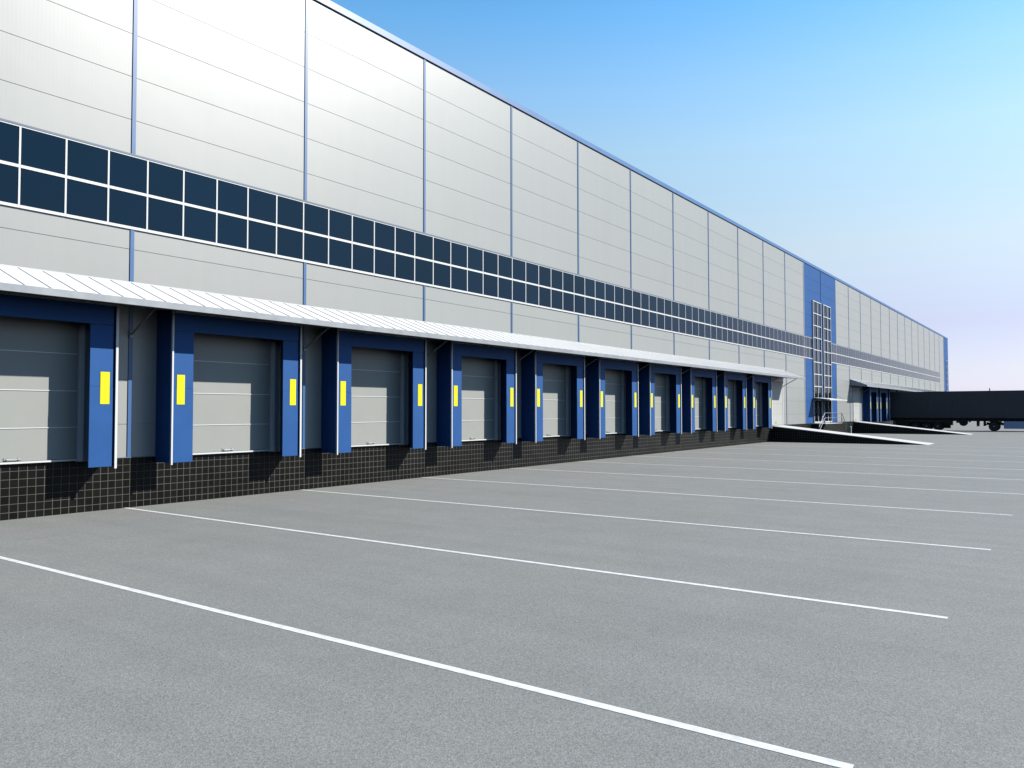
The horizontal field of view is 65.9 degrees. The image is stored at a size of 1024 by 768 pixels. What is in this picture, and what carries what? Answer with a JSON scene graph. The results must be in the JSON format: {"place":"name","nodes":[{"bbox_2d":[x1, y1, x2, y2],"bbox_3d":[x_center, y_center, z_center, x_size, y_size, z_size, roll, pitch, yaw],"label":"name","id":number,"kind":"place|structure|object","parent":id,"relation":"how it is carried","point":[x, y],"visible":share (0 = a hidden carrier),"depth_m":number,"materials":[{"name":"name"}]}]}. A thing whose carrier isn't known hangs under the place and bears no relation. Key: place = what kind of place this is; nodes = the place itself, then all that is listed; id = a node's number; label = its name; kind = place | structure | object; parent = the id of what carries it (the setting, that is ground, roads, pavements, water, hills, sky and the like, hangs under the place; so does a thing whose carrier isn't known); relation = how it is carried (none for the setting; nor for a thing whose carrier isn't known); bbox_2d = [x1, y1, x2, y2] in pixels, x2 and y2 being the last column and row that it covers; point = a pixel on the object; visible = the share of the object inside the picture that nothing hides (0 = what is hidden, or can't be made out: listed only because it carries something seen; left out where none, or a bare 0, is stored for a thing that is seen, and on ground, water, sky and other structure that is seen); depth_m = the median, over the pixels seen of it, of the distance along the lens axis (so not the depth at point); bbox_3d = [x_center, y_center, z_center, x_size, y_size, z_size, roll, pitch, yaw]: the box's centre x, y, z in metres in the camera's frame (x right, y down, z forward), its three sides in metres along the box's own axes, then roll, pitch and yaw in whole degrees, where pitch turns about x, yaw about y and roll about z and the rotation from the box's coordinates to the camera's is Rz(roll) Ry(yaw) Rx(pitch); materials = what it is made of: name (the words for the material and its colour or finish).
{"place":"outdoors","nodes":[
{"label":"outdoors","id":0,"kind":"place"},
{"bbox_2d":[0,0,948,520],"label":"warehouse","id":1,"kind":"structure","parent":0,"point":[320,154],"depth_m":27.86,"materials":[{"name":"grey metal"}]},
{"bbox_2d":[0,120,19,207],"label":"window","id":2,"kind":"structure","parent":1,"relation":"in","point":[9,132],"depth_m":19.36,"materials":[{"name":"blue glass"}]},
{"bbox_2d":[19,126,66,216],"bbox_3d":[-11.867,-5.363,19.979,0.028,2.050,1.098,-1,-2,36],"label":"window","id":3,"kind":"structure","parent":1,"relation":"in","point":[42,178],"depth_m":19.97,"materials":[{"name":"glass"}]},
{"bbox_2d":[0,316,90,464],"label":"dock door","id":4,"kind":"structure","parent":1,"relation":"in","point":[44,364],"depth_m":19.87,"materials":[{"name":"paint"}]},
{"bbox_2d":[0,291,118,467],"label":"dock shelter","id":5,"kind":"object","parent":1,"relation":"attached to","point":[102,318],"visible":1,"depth_m":20.21,"materials":[{"name":"blue fabric"}]},
{"bbox_2d":[65,138,108,224],"bbox_3d":[-11.225,-5.334,20.871,0.028,2.050,1.098,-1,-2,36],"label":"window","id":6,"kind":"structure","parent":1,"relation":"in","point":[87,165],"depth_m":20.86,"materials":[{"name":"glass"}]},
{"bbox_2d":[108,150,147,231],"bbox_3d":[-10.583,-5.305,21.764,0.028,2.050,1.098,-1,-2,36],"label":"window","id":7,"kind":"structure","parent":1,"relation":"in","point":[128,174],"depth_m":21.76,"materials":[{"name":"glass"}]},
{"bbox_2d":[147,160,183,238],"bbox_3d":[-9.941,-5.275,22.657,0.028,2.050,1.098,-1,-2,36],"label":"window","id":8,"kind":"structure","parent":1,"relation":"in","point":[165,199],"depth_m":22.65,"materials":[{"name":"glass"}]},
{"bbox_2d":[183,170,216,244],"bbox_3d":[-9.300,-5.246,23.550,0.028,2.050,1.098,-1,-2,36],"label":"window","id":9,"kind":"structure","parent":1,"relation":"in","point":[200,191],"depth_m":23.54,"materials":[{"name":"glass"}]},
{"bbox_2d":[155,310,301,464],"bbox_3d":[-8.433,0.162,23.901,0.816,4.282,4.494,-1,-2,36],"label":"dock shelter","id":10,"kind":"object","parent":1,"relation":"attached to","point":[174,398],"visible":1,"depth_m":22.32,"materials":[{"name":"blue paint"}]},
{"bbox_2d":[181,331,280,454],"bbox_3d":[-8.703,0.165,24.083,0.167,3.950,3.910,-1,-2,36],"label":"dock door","id":11,"kind":"structure","parent":1,"relation":"in","point":[237,380],"depth_m":24.40,"materials":[{"name":"paint"}]},
{"bbox_2d":[216,179,247,250],"bbox_3d":[-8.658,-5.216,24.443,0.028,2.050,1.098,-1,-2,36],"label":"window","id":12,"kind":"structure","parent":1,"relation":"in","point":[232,198],"depth_m":24.44,"materials":[{"name":"glass"}]},
{"bbox_2d":[247,187,276,256],"bbox_3d":[-8.016,-5.187,25.336,0.028,2.050,1.098,-1,-2,36],"label":"window","id":13,"kind":"structure","parent":1,"relation":"in","point":[262,205],"depth_m":25.33,"materials":[{"name":"glass"}]},
{"bbox_2d":[276,195,303,261],"bbox_3d":[-7.374,-5.158,26.229,0.028,2.050,1.098,-1,-2,36],"label":"window","id":14,"kind":"structure","parent":1,"relation":"in","point":[290,212],"depth_m":26.23,"materials":[{"name":"glass"}]},
{"bbox_2d":[303,202,328,266],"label":"window","id":15,"kind":"structure","parent":1,"relation":"in","point":[316,218],"depth_m":27.13,"materials":[{"name":"blue glass"}]},
{"bbox_2d":[328,209,351,270],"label":"window","id":16,"kind":"structure","parent":1,"relation":"in","point":[340,223],"depth_m":28.01,"materials":[{"name":"blue glass"}]},
{"bbox_2d":[352,215,373,275],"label":"window","id":17,"kind":"structure","parent":1,"relation":"in","point":[362,228],"depth_m":28.90,"materials":[{"name":"blue glass"}]},
{"bbox_2d":[321,329,426,454],"bbox_3d":[-4.932,0.322,28.771,0.816,4.282,4.494,-1,-2,36],"label":"dock shelter","id":18,"kind":"object","parent":1,"relation":"attached to","point":[336,401],"visible":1,"depth_m":27.17,"materials":[{"name":"blue paint"}]},
{"bbox_2d":[341,345,408,446],"bbox_3d":[-5.202,0.325,28.953,0.167,3.950,3.910,-1,-2,36],"label":"dock door","id":19,"kind":"structure","parent":1,"relation":"in","point":[379,377],"depth_m":29.39,"materials":[{"name":"paint"}]},
{"bbox_2d":[374,221,394,279],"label":"window","id":20,"kind":"structure","parent":1,"relation":"in","point":[384,234],"depth_m":29.79,"materials":[{"name":"blue glass"}]},
{"bbox_2d":[0,264,804,386],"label":"canopy","id":21,"kind":"object","parent":1,"relation":"attached to","point":[29,281],"visible":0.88,"depth_m":24.87,"materials":[{"name":"metal"}]},
{"bbox_2d":[395,226,414,282],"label":"window","id":22,"kind":"structure","parent":1,"relation":"in","point":[404,238],"depth_m":30.70,"materials":[{"name":"blue glass"}]},
{"bbox_2d":[415,232,432,286],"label":"window","id":23,"kind":"structure","parent":1,"relation":"in","point":[423,242],"depth_m":31.59,"materials":[{"name":"blue glass"}]},
{"bbox_2d":[433,237,450,289],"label":"window","id":24,"kind":"structure","parent":1,"relation":"in","point":[441,247],"depth_m":32.48,"materials":[{"name":"blue glass"}]},
{"bbox_2d":[451,241,466,292],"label":"window","id":25,"kind":"structure","parent":1,"relation":"in","point":[458,251],"depth_m":33.37,"materials":[{"name":"blue glass"}]},
{"bbox_2d":[467,246,482,295],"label":"window","id":26,"kind":"structure","parent":1,"relation":"in","point":[474,255],"depth_m":34.26,"materials":[{"name":"blue glass"}]},
{"bbox_2d":[436,341,516,447],"bbox_3d":[-1.432,0.483,33.642,0.816,4.282,4.494,-1,-2,36],"label":"dock shelter","id":27,"kind":"object","parent":1,"relation":"attached to","point":[450,354],"visible":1,"depth_m":32.05,"materials":[{"name":"blue paint"}]},
{"bbox_2d":[462,356,500,440],"bbox_3d":[-1.702,0.485,33.823,0.167,3.950,3.910,-1,-2,36],"label":"dock door","id":28,"kind":"structure","parent":1,"relation":"in","point":[481,377],"depth_m":34.41,"materials":[{"name":"paint"}]},
{"bbox_2d":[483,250,497,298],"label":"window","id":29,"kind":"structure","parent":1,"relation":"in","point":[490,259],"depth_m":35.16,"materials":[{"name":"blue glass"}]},
{"bbox_2d":[498,254,511,301],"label":"window","id":30,"kind":"structure","parent":1,"relation":"in","point":[504,262],"depth_m":36.05,"materials":[{"name":"blue glass"}]},
{"bbox_2d":[512,258,525,303],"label":"window","id":31,"kind":"structure","parent":1,"relation":"in","point":[518,266],"depth_m":36.95,"materials":[{"name":"blue glass"}]},
{"bbox_2d":[526,262,538,306],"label":"window","id":32,"kind":"structure","parent":1,"relation":"in","point":[532,270],"depth_m":37.85,"materials":[{"name":"blue glass"}]},
{"bbox_2d":[539,265,550,308],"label":"window","id":33,"kind":"structure","parent":1,"relation":"in","point":[544,272],"depth_m":38.74,"materials":[{"name":"blue glass"}]},
{"bbox_2d":[521,350,584,442],"bbox_3d":[2.069,0.643,38.512,0.816,4.282,4.494,-1,-2,36],"label":"dock shelter","id":34,"kind":"object","parent":1,"relation":"attached to","point":[532,362],"visible":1,"depth_m":36.91,"materials":[{"name":"blue paint"}]},
{"bbox_2d":[551,268,562,311],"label":"window","id":35,"kind":"structure","parent":1,"relation":"in","point":[556,275],"depth_m":39.63,"materials":[{"name":"blue glass"}]},
{"bbox_2d":[543,363,570,436],"bbox_3d":[1.799,0.646,38.694,0.167,3.950,3.910,-1,-2,36],"label":"dock door","id":36,"kind":"structure","parent":1,"relation":"in","point":[556,377],"depth_m":39.39,"materials":[{"name":"paint"}]},
{"bbox_2d":[563,271,573,313],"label":"window","id":37,"kind":"structure","parent":1,"relation":"in","point":[568,278],"depth_m":40.53,"materials":[{"name":"blue glass"}]},
{"bbox_2d":[574,274,584,315],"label":"window","id":38,"kind":"structure","parent":1,"relation":"in","point":[579,281],"depth_m":41.41,"materials":[{"name":"blue glass"}]},
{"bbox_2d":[585,277,594,317],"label":"window","id":39,"kind":"structure","parent":1,"relation":"in","point":[589,283],"depth_m":42.30,"materials":[{"name":"blue glass"}]},
{"bbox_2d":[595,280,604,319],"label":"window","id":40,"kind":"structure","parent":1,"relation":"in","point":[599,286],"depth_m":43.19,"materials":[{"name":"blue glass"}]},
{"bbox_2d":[605,283,614,320],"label":"window","id":41,"kind":"structure","parent":1,"relation":"in","point":[609,288],"depth_m":44.11,"materials":[{"name":"blue glass"}]},
{"bbox_2d":[586,357,638,438],"bbox_3d":[5.570,0.803,43.382,0.816,4.282,4.494,-1,-2,36],"label":"dock shelter","id":42,"kind":"object","parent":1,"relation":"attached to","point":[595,398],"visible":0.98,"depth_m":41.78,"materials":[{"name":"blue paint"}]},
{"bbox_2d":[605,369,625,433],"bbox_3d":[5.299,0.806,43.564,0.167,3.950,3.910,-1,-2,36],"label":"dock door","id":43,"kind":"structure","parent":1,"relation":"in","point":[615,380],"depth_m":44.35,"materials":[{"name":"paint"}]},
{"bbox_2d":[615,285,623,322],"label":"window","id":44,"kind":"structure","parent":1,"relation":"in","point":[619,291],"depth_m":45.02,"materials":[{"name":"blue glass"}]},
{"bbox_2d":[624,288,632,324],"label":"window","id":45,"kind":"structure","parent":1,"relation":"in","point":[628,304],"depth_m":45.91,"materials":[{"name":"blue glass"}]},
{"bbox_2d":[632,290,640,325],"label":"window","id":46,"kind":"structure","parent":1,"relation":"in","point":[636,296],"depth_m":46.78,"materials":[{"name":"blue glass"}]},
{"bbox_2d":[641,292,648,327],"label":"window","id":47,"kind":"structure","parent":1,"relation":"in","point":[644,297],"depth_m":47.65,"materials":[{"name":"glass"}]},
{"bbox_2d":[649,295,656,328],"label":"window","id":48,"kind":"structure","parent":1,"relation":"in","point":[652,299],"depth_m":48.56,"materials":[{"name":"glass"}]},
{"bbox_2d":[638,363,681,435],"bbox_3d":[9.070,0.964,48.252,0.816,4.282,4.494,-1,-2,36],"label":"dock shelter","id":49,"kind":"object","parent":1,"relation":"attached to","point":[646,402],"visible":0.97,"depth_m":46.66,"materials":[{"name":"blue paint"}]},
{"bbox_2d":[650,372,669,430],"bbox_3d":[8.800,0.966,48.434,0.167,3.950,3.910,-1,-2,36],"label":"dock door","id":50,"kind":"structure","parent":1,"relation":"in","point":[661,381],"depth_m":49.34,"materials":[{"name":"paint"}]},
{"bbox_2d":[657,297,664,330],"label":"window","id":51,"kind":"structure","parent":1,"relation":"in","point":[660,301],"depth_m":49.47,"materials":[{"name":"glass"}]},
{"bbox_2d":[664,299,671,331],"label":"window","id":52,"kind":"structure","parent":1,"relation":"in","point":[667,303],"depth_m":50.37,"materials":[{"name":"glass"}]},
{"bbox_2d":[672,301,678,333],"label":"window","id":53,"kind":"structure","parent":1,"relation":"in","point":[675,305],"depth_m":51.26,"materials":[{"name":"glass"}]},
{"bbox_2d":[679,303,685,334],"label":"window","id":54,"kind":"structure","parent":1,"relation":"in","point":[682,307],"depth_m":52.17,"materials":[{"name":"glass"}]},
{"bbox_2d":[686,305,691,335],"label":"window","id":55,"kind":"structure","parent":1,"relation":"in","point":[688,308],"depth_m":53.03,"materials":[{"name":"glass"}]},
{"bbox_2d":[692,306,698,336],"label":"window","id":56,"kind":"structure","parent":1,"relation":"in","point":[695,315],"depth_m":53.93,"materials":[{"name":"glass"}]},
{"bbox_2d":[681,367,716,432],"bbox_3d":[12.571,1.124,53.123,0.816,4.282,4.494,-1,-2,36],"label":"dock shelter","id":57,"kind":"object","parent":1,"relation":"attached to","point":[688,402],"visible":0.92,"depth_m":51.56,"materials":[{"name":"blue paint"}]},
{"bbox_2d":[694,376,706,428],"bbox_3d":[12.301,1.127,53.304,0.167,3.950,3.910,-1,-2,36],"label":"dock door","id":58,"kind":"structure","parent":1,"relation":"in","point":[699,382],"depth_m":54.32,"materials":[{"name":"paint"}]},
{"bbox_2d":[698,308,704,338],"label":"window","id":59,"kind":"structure","parent":1,"relation":"in","point":[701,312],"depth_m":54.85,"materials":[{"name":"glass"}]},
{"bbox_2d":[705,310,710,339],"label":"window","id":60,"kind":"structure","parent":1,"relation":"in","point":[707,313],"depth_m":55.74,"materials":[{"name":"blue glass"}]},
{"bbox_2d":[711,311,716,340],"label":"window","id":61,"kind":"structure","parent":1,"relation":"in","point":[713,314],"depth_m":56.62,"materials":[{"name":"blue glass"}]},
{"bbox_2d":[716,313,721,341],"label":"window","id":62,"kind":"structure","parent":1,"relation":"in","point":[718,316],"depth_m":57.51,"materials":[{"name":"blue glass"}]},
{"bbox_2d":[722,314,727,342],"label":"window","id":63,"kind":"structure","parent":1,"relation":"in","point":[724,317],"depth_m":58.39,"materials":[{"name":"blue glass"}]},
{"bbox_2d":[727,316,732,343],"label":"window","id":64,"kind":"structure","parent":1,"relation":"in","point":[729,319],"depth_m":59.32,"materials":[{"name":"blue glass"}]},
{"bbox_2d":[717,371,746,430],"bbox_3d":[16.072,1.285,57.993,0.816,4.282,4.494,-1,-2,36],"label":"dock shelter","id":65,"kind":"object","parent":1,"relation":"attached to","point":[722,400],"visible":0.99,"depth_m":56.52,"materials":[{"name":"blue paint"}]},
{"bbox_2d":[728,379,736,427],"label":"dock door","id":66,"kind":"structure","parent":1,"relation":"in","point":[732,387],"depth_m":59.31,"materials":[{"name":"paint"}]},
{"bbox_2d":[733,317,737,344],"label":"window","id":67,"kind":"structure","parent":1,"relation":"in","point":[735,320],"depth_m":60.22,"materials":[{"name":"blue glass"}]},
{"bbox_2d":[738,318,742,345],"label":"window","id":68,"kind":"structure","parent":1,"relation":"in","point":[740,322],"depth_m":61.10,"materials":[{"name":"blue glass"}]},
{"bbox_2d":[743,320,747,346],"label":"window","id":69,"kind":"structure","parent":1,"relation":"in","point":[745,325],"depth_m":62.02,"materials":[{"name":"blue glass"}]},
{"bbox_2d":[747,321,751,347],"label":"window","id":70,"kind":"structure","parent":1,"relation":"in","point":[749,323],"depth_m":62.84,"materials":[{"name":"blue glass"}]},
{"bbox_2d":[752,322,756,347],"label":"window","id":71,"kind":"structure","parent":1,"relation":"in","point":[754,325],"depth_m":63.74,"materials":[{"name":"blue glass"}]},
{"bbox_2d":[753,381,762,426],"bbox_3d":[19.302,1.448,63.045,0.167,3.950,3.910,-1,-2,36],"label":"dock door","id":72,"kind":"structure","parent":1,"relation":"in","point":[758,385],"depth_m":64.27,"materials":[{"name":"paint"}]},
{"bbox_2d":[746,374,771,429],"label":"dock shelter","id":73,"kind":"object","parent":1,"relation":"attached to","point":[765,380],"visible":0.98,"depth_m":62.01,"materials":[{"name":"blue paint"}]},
{"bbox_2d":[757,324,760,348],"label":"window","id":74,"kind":"structure","parent":1,"relation":"in","point":[758,325],"depth_m":64.61,"materials":[{"name":"blue glass"}]},
{"bbox_2d":[761,325,765,349],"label":"window","id":75,"kind":"structure","parent":1,"relation":"in","point":[763,333],"depth_m":65.54,"materials":[{"name":"blue glass"}]},
{"bbox_2d":[765,326,769,350],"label":"window","id":76,"kind":"structure","parent":1,"relation":"in","point":[767,329],"depth_m":66.45,"materials":[{"name":"blue glass"}]},
{"bbox_2d":[770,327,773,351],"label":"window","id":77,"kind":"structure","parent":1,"relation":"in","point":[771,329],"depth_m":67.38,"materials":[{"name":"blue glass"}]},
{"bbox_2d":[774,328,777,351],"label":"window","id":78,"kind":"structure","parent":1,"relation":"in","point":[775,330],"depth_m":68.21,"materials":[{"name":"blue glass"}]},
{"bbox_2d":[778,329,781,352],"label":"window","id":79,"kind":"structure","parent":1,"relation":"in","point":[779,331],"depth_m":69.13,"materials":[{"name":"blue glass"}]},
{"bbox_2d":[782,330,785,353],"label":"window","id":80,"kind":"structure","parent":1,"relation":"in","point":[783,332],"depth_m":70.02,"materials":[{"name":"blue glass"}]},
{"bbox_2d":[785,331,788,354],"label":"window","id":81,"kind":"structure","parent":1,"relation":"in","point":[786,333],"depth_m":70.90,"materials":[{"name":"blue glass"}]},
{"bbox_2d":[789,332,792,354],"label":"window","id":82,"kind":"structure","parent":1,"relation":"in","point":[790,334],"depth_m":71.76,"materials":[{"name":"blue glass"}]},
{"bbox_2d":[793,333,795,355],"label":"window","id":83,"kind":"structure","parent":1,"relation":"in","point":[794,335],"depth_m":72.68,"materials":[{"name":"blue glass"}]},
{"bbox_2d":[796,334,799,356],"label":"window","id":84,"kind":"structure","parent":1,"relation":"in","point":[797,336],"depth_m":73.54,"materials":[{"name":"blue glass"}]},
{"bbox_2d":[800,335,802,356],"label":"window","id":85,"kind":"structure","parent":1,"relation":"in","point":[801,337],"depth_m":74.53,"materials":[{"name":"blue glass"}]},
{"bbox_2d":[806,337,809,358],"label":"window","id":86,"kind":"structure","parent":1,"relation":"in","point":[807,338],"depth_m":76.20,"materials":[{"name":"blue glass"}]},
{"bbox_2d":[809,338,812,358],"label":"window","id":87,"kind":"structure","parent":1,"relation":"in","point":[810,339],"depth_m":77.09,"materials":[{"name":"blue glass"}]},
{"bbox_2d":[812,300,821,398],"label":"stairwell window","id":88,"kind":"structure","parent":1,"relation":"in","point":[816,306],"depth_m":78.71,"materials":[{"name":"glass"}]},
{"bbox_2d":[813,399,822,422],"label":"entrance door","id":89,"kind":"structure","parent":1,"relation":"in","point":[817,403],"depth_m":78.42,"materials":[{"name":"white paint"}]},
{"bbox_2d":[822,304,831,397],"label":"stairwell window","id":90,"kind":"structure","parent":1,"relation":"in","point":[826,310],"depth_m":81.82,"materials":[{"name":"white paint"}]},
{"bbox_2d":[824,400,831,422],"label":"entrance door","id":91,"kind":"structure","parent":1,"relation":"in","point":[827,403],"depth_m":81.55,"materials":[{"name":"white paint"}]},
{"bbox_2d":[831,343,833,362],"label":"window","id":92,"kind":"structure","parent":1,"relation":"in","point":[832,345],"depth_m":83.88,"materials":[{"name":"glass"}]},
{"bbox_2d":[863,387,877,421],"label":"dock shelter","id":93,"kind":"object","parent":1,"relation":"attached to","point":[867,405],"visible":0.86,"depth_m":95.33,"materials":[{"name":"blue paint"}]},
{"bbox_2d":[878,388,887,421],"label":"dock shelter","id":94,"kind":"object","parent":1,"relation":"attached to","point":[883,416],"visible":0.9,"depth_m":103.08,"materials":[{"name":"blue paint"}]},
{"bbox_2d":[887,389,895,420],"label":"dock shelter","id":95,"kind":"object","parent":1,"relation":"attached to","point":[889,405],"visible":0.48,"depth_m":104.78,"materials":[{"name":"blue paint"}]},
{"bbox_2d":[850,379,934,392],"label":"canopy","id":96,"kind":"object","parent":1,"relation":"attached to","point":[875,385],"visible":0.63,"depth_m":99.93,"materials":[{"name":"metal"}]},
{"bbox_2d":[897,361,939,382],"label":"window","id":97,"kind":"structure","parent":1,"relation":"in","point":[903,369],"depth_m":127.87,"materials":[{"name":"white paint"}]},
{"bbox_2d":[0,421,1023,767],"bbox_3d":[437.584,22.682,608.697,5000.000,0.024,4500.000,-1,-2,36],"label":"ground","id":98,"kind":"structure","parent":0,"point":[804,605],"depth_m":9.97,"materials":[{"name":"asphalt"}]},
{"bbox_2d":[810,423,845,432],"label":"entrance stairs","id":99,"kind":"structure","parent":98,"relation":"on","point":[837,427],"depth_m":77.69,"materials":[{"name":"black tile"}]},
{"bbox_2d":[819,412,846,432],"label":"handrail","id":100,"kind":"object","parent":99,"relation":"on","point":[836,421],"visible":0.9,"depth_m":79.80,"materials":[{"name":"metal"}]},
{"bbox_2d":[771,425,933,444],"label":"ramp","id":101,"kind":"structure","parent":98,"relation":"on","point":[782,433],"depth_m":64.31,"materials":[{"name":"black tile"}]},
{"bbox_2d":[853,421,970,434],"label":"ramp","id":102,"kind":"structure","parent":98,"relation":"on","point":[866,427],"depth_m":88.86,"materials":[{"name":"black tile"}]},
{"bbox_2d":[891,388,1023,429],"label":"semi trailer","id":103,"kind":"object","parent":98,"relation":"on","point":[938,410],"visible":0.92,"depth_m":101.21,"materials":[{"name":"metal"}]},
{"bbox_2d":[986,421,1023,430],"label":"tractor unit","id":104,"kind":"object","parent":98,"relation":"on","point":[994,425],"visible":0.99,"depth_m":97.77,"materials":[{"name":"rubber"}]},
{"bbox_2d":[330,0,1023,390],"label":"sky","id":105,"kind":"structure","parent":0,"point":[879,144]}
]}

